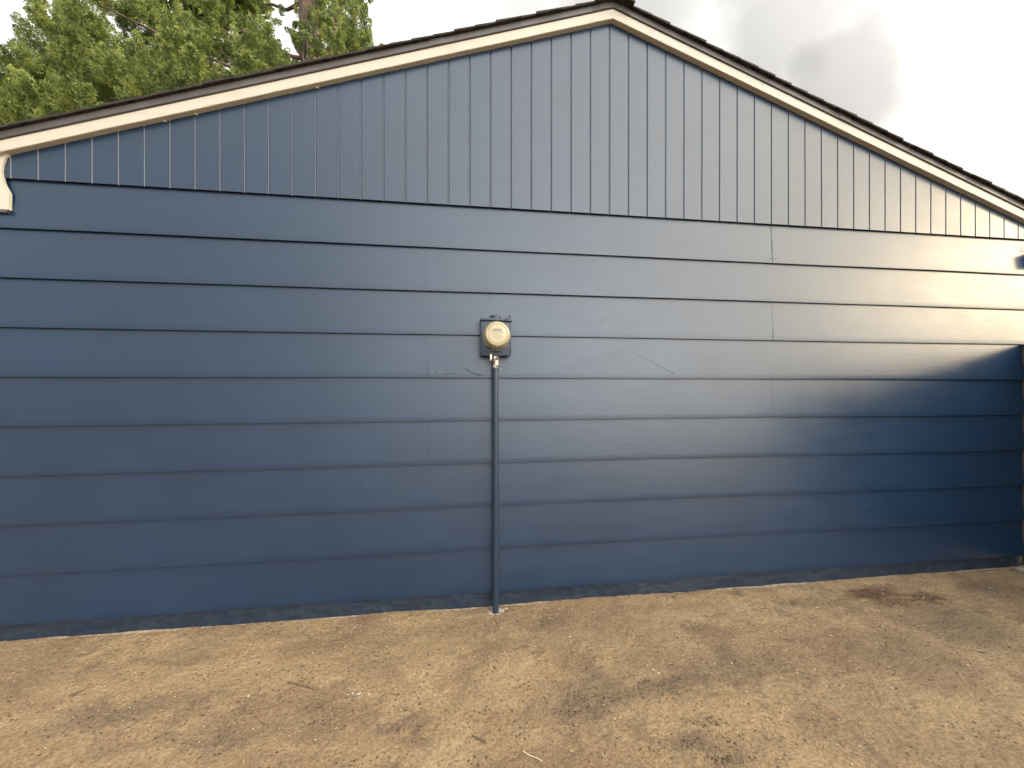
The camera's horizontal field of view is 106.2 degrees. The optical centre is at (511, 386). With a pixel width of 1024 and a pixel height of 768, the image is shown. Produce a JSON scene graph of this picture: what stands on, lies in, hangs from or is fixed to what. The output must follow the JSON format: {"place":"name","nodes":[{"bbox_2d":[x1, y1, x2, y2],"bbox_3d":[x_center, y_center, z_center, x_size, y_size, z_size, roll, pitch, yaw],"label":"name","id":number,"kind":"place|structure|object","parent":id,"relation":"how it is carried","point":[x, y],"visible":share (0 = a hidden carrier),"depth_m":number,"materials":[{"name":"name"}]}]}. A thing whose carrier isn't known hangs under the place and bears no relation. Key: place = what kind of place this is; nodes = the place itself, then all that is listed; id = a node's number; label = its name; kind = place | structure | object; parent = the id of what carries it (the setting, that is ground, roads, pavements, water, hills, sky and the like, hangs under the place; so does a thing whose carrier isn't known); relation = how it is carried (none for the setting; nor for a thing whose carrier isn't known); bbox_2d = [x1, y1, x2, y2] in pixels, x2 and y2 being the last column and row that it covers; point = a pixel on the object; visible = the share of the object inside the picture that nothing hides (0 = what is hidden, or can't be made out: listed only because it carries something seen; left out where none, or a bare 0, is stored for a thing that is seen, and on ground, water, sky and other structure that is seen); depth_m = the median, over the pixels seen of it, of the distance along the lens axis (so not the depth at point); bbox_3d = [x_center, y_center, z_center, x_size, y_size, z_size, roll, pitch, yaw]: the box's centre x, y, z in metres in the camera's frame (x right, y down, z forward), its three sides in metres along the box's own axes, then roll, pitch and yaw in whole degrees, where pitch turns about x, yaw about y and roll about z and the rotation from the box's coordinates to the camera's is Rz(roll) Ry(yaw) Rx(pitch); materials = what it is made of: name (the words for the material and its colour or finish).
{"place":"outdoors","nodes":[
{"label":"outdoors","id":0,"kind":"place"},
{"bbox_2d":[0,566,1023,767],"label":"ground","id":1,"kind":"structure","parent":0,"point":[861,739],"depth_m":1.98,"materials":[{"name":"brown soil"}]},
{"bbox_2d":[0,0,383,124],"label":"conifer tree","id":2,"kind":"object","parent":1,"relation":"on","point":[81,59],"visible":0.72,"depth_m":8.40,"materials":[{"name":"green plant"}]},
{"bbox_2d":[288,679,315,689],"bbox_3d":[-1.078,1.538,1.996,0.172,0.014,0.042,0,0,14],"label":"twig","id":3,"kind":"object","parent":1,"relation":"on","point":[301,685],"visible":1,"depth_m":1.98,"materials":[{"name":"brown wood"}]},
{"bbox_2d":[472,732,487,742],"bbox_3d":[-0.133,1.540,1.683,0.083,0.010,0.050,0,0,-7],"label":"twig","id":4,"kind":"object","parent":1,"relation":"on","point":[480,737],"visible":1,"depth_m":1.69,"materials":[{"name":"brown wood"}]},
{"bbox_2d":[487,607,507,615],"bbox_3d":[-0.098,1.547,2.645,0.151,0.020,0.085,0,0,-7],"label":"mortar patch","id":5,"kind":"object","parent":1,"relation":"on","point":[499,611],"visible":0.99,"depth_m":2.64,"materials":[{"name":"concrete"}]},
{"bbox_2d":[0,571,1022,767],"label":"soil crumbs","id":6,"kind":"object","parent":1,"relation":"on","point":[716,724],"visible":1,"depth_m":1.87,"materials":[{"name":"brown soil"}]},
{"bbox_2d":[0,0,1023,640],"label":"house","id":7,"kind":"structure","parent":1,"relation":"on","point":[766,328],"depth_m":2.69,"materials":[{"name":"blue paint"}]},
{"bbox_2d":[489,356,500,613],"bbox_3d":[-0.115,0.691,2.663,0.093,1.807,0.076,0,0,-7],"label":"conduit pipe","id":8,"kind":"object","parent":7,"relation":"attached to","point":[495,364],"visible":0.95,"depth_m":2.63,"materials":[{"name":"metal"}]},
{"bbox_2d":[480,315,511,360],"bbox_3d":[-0.111,-0.335,2.651,0.217,0.322,0.120,0,0,-7],"label":"meter box","id":9,"kind":"object","parent":7,"relation":"attached to","point":[485,350],"visible":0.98,"depth_m":2.61,"materials":[{"name":"paint"}]},
{"bbox_2d":[482,321,510,349],"bbox_3d":[-0.101,-0.345,2.566,0.195,0.195,0.105,0,0,-7],"label":"electric meter","id":10,"kind":"object","parent":9,"relation":"on","point":[496,334],"visible":0.99,"depth_m":2.52,"materials":[{"name":"metal"}]},
{"bbox_2d":[1013,567,1023,574],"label":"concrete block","id":11,"kind":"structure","parent":1,"relation":"on","point":[1019,570],"depth_m":3.19,"materials":[{"name":"grey concrete"}]},
{"bbox_2d":[1022,344,1023,563],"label":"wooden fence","id":12,"kind":"object","parent":1,"relation":"on","point":[1023,454],"visible":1,"depth_m":3.28,"materials":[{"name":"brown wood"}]},
{"bbox_2d":[0,0,1023,197],"label":"sky","id":13,"kind":"structure","parent":0,"point":[944,77],"materials":[{"name":"white"}]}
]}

